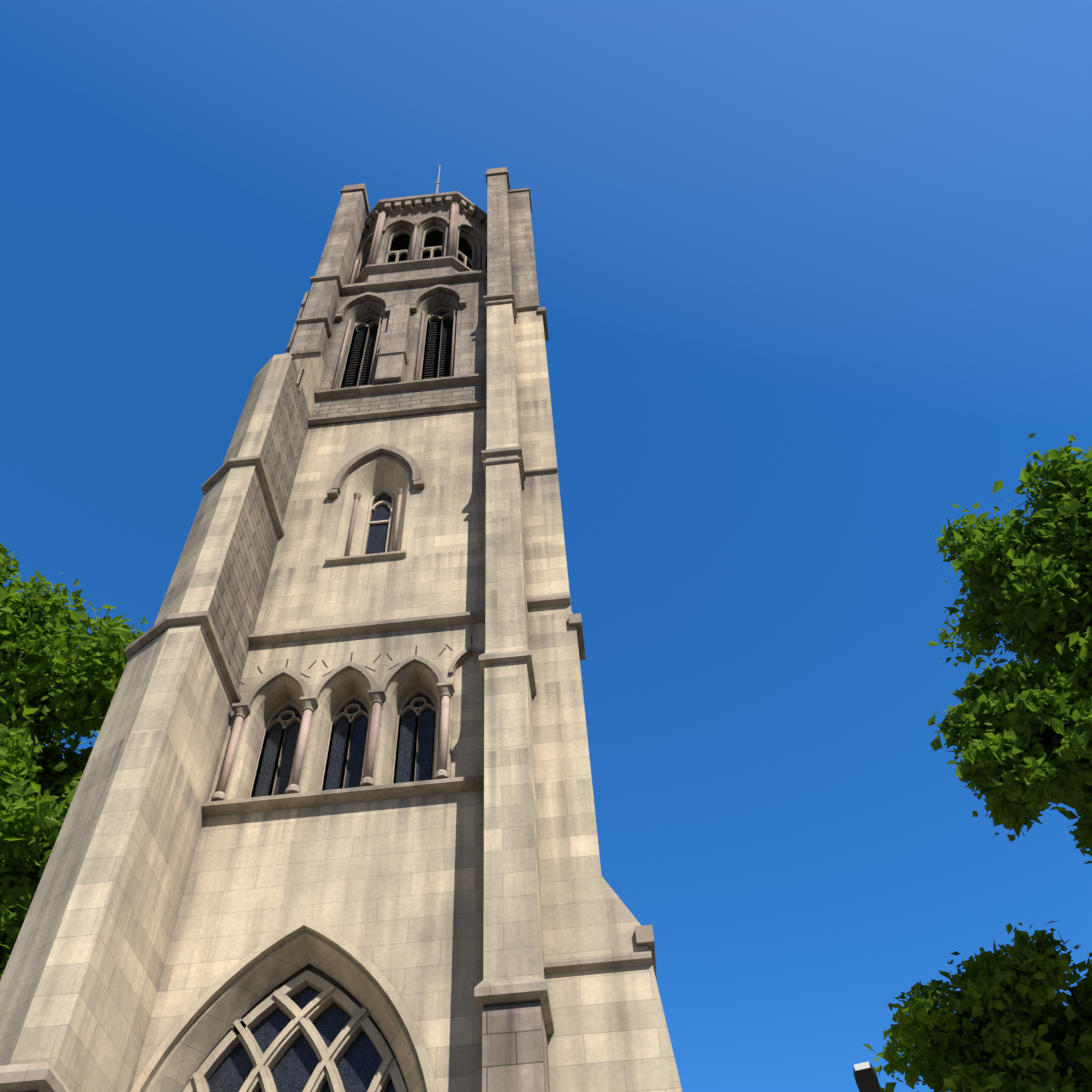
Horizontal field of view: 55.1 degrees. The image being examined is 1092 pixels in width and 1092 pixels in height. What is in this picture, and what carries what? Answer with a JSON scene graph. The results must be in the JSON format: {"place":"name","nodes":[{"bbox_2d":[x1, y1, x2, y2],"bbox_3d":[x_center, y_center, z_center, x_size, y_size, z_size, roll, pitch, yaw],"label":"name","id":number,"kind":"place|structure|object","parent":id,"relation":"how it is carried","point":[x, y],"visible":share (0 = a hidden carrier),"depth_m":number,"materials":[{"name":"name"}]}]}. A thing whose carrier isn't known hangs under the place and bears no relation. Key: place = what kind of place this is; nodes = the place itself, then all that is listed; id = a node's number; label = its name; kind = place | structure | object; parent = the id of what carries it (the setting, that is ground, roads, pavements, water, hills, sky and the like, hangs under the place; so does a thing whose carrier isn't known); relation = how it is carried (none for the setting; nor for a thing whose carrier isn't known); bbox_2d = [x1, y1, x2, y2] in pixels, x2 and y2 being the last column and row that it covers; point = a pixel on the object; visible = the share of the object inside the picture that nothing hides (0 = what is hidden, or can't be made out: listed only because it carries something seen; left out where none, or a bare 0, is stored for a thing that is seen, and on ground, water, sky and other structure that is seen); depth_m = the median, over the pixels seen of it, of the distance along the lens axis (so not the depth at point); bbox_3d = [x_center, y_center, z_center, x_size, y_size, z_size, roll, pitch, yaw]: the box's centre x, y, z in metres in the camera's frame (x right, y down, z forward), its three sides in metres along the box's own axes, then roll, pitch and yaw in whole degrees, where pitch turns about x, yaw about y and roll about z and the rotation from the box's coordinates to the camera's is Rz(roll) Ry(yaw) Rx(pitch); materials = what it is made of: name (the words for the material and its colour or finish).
{"place":"outdoors","nodes":[
{"label":"outdoors","id":0,"kind":"place"},
{"bbox_2d":[0,543,148,980],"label":"tree","id":1,"kind":"object","parent":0,"point":[53,639],"depth_m":21.51,"materials":[{"name":"green plant"}]},
{"bbox_2d":[130,226,486,1091],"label":"window surrounds","id":2,"kind":"object","parent":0,"point":[372,482],"visible":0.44,"depth_m":11.36,"materials":[{"name":"beige stone"}]},
{"bbox_2d":[207,494,433,1091],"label":"window panes","id":3,"kind":"structure","parent":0,"point":[357,1065],"depth_m":13.89,"materials":[{"name":"black glass"}]},
{"bbox_2d":[298,231,486,387],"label":"window openings","id":4,"kind":"object","parent":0,"point":[432,239],"depth_m":31.00,"materials":[{"name":"black"}]},
{"bbox_2d":[131,298,681,1091],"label":"tower wall","id":5,"kind":"structure","parent":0,"point":[435,910],"depth_m":12.76,"materials":[{"name":"beige stone"}]},
{"bbox_2d":[285,174,549,1091],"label":"tower wall","id":6,"kind":"structure","parent":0,"point":[515,1048],"depth_m":24.69,"materials":[{"name":"beige stone"}]},
{"bbox_2d":[0,0,1091,1091],"label":"sky","id":7,"kind":"structure","parent":0,"point":[814,277],"materials":[{"name":"blue"}]},
{"bbox_2d":[854,1063,881,1091],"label":"street lamp head","id":8,"kind":"object","parent":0,"point":[866,1079],"visible":0.91,"depth_m":9.09},
{"bbox_2d":[863,921,1091,1091],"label":"tree foliage","id":9,"kind":"object","parent":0,"point":[969,1063],"depth_m":17.70,"materials":[{"name":"green plant"}]},
{"bbox_2d":[927,433,1091,863],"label":"tree","id":10,"kind":"object","parent":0,"point":[1019,783],"depth_m":17.75,"materials":[{"name":"green plant"}]},
{"label":"ground","id":11,"kind":"structure","parent":0,"visible":0},
{"bbox_2d":[0,167,656,1091],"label":"stone moldings","id":12,"kind":"structure","parent":11,"relation":"on","point":[34,1077],"depth_m":15.58,"materials":[{"name":"beige stone"}]},
{"bbox_2d":[0,351,324,1091],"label":"buttress","id":13,"kind":"structure","parent":12,"relation":"attached to","point":[81,978],"depth_m":11.94,"materials":[{"name":"stone"}]},
{"bbox_2d":[216,203,485,792],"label":"columns","id":14,"kind":"structure","parent":12,"relation":"attached to","point":[307,714],"depth_m":14.30,"materials":[{"name":"beige stone"}]},
{"bbox_2d":[240,636,471,684],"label":"carved ornaments","id":15,"kind":"object","parent":12,"relation":"attached to","point":[365,666],"visible":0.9,"depth_m":15.16,"materials":[{"name":"brown stone"}]},
{"bbox_2d":[344,317,452,387],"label":"louvers","id":16,"kind":"object","parent":12,"relation":"attached to","point":[444,362],"visible":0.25,"depth_m":23.91,"materials":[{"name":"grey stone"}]},
{"bbox_2d":[311,382,486,417],"bbox_3d":[-3.167,-2.921,21.238,5.200,1.000,0.030,-6,-53,1],"label":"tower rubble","id":17,"kind":"object","parent":12,"relation":"attached to","point":[400,400],"visible":0.56,"depth_m":21.23,"materials":[{"name":"grey stone"}]},
{"bbox_2d":[436,165,439,192],"bbox_3d":[-3.326,-11.239,32.258,0.100,3.100,0.100,-6,-53,1],"label":"lightning rod","id":18,"kind":"object","parent":12,"relation":"attached to","point":[437,183],"visible":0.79,"depth_m":32.09,"materials":[{"name":"silver metal"}]},
{"bbox_3d":[3.039,6.742,6.835,0.220,6.150,0.220,-6,-53,1],"label":"street lamp","id":19,"kind":"object","parent":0,"visible":0},
{"bbox_2d":[854,1061,869,1070],"bbox_3d":[2.735,4.501,9.057,0.132,0.056,0.007,-18,-54,10],"label":"street lamp lens","id":20,"kind":"object","parent":19,"relation":"attached to","point":[864,1065],"visible":1,"depth_m":9.06,"materials":[{"name":"white glass"}]}
]}

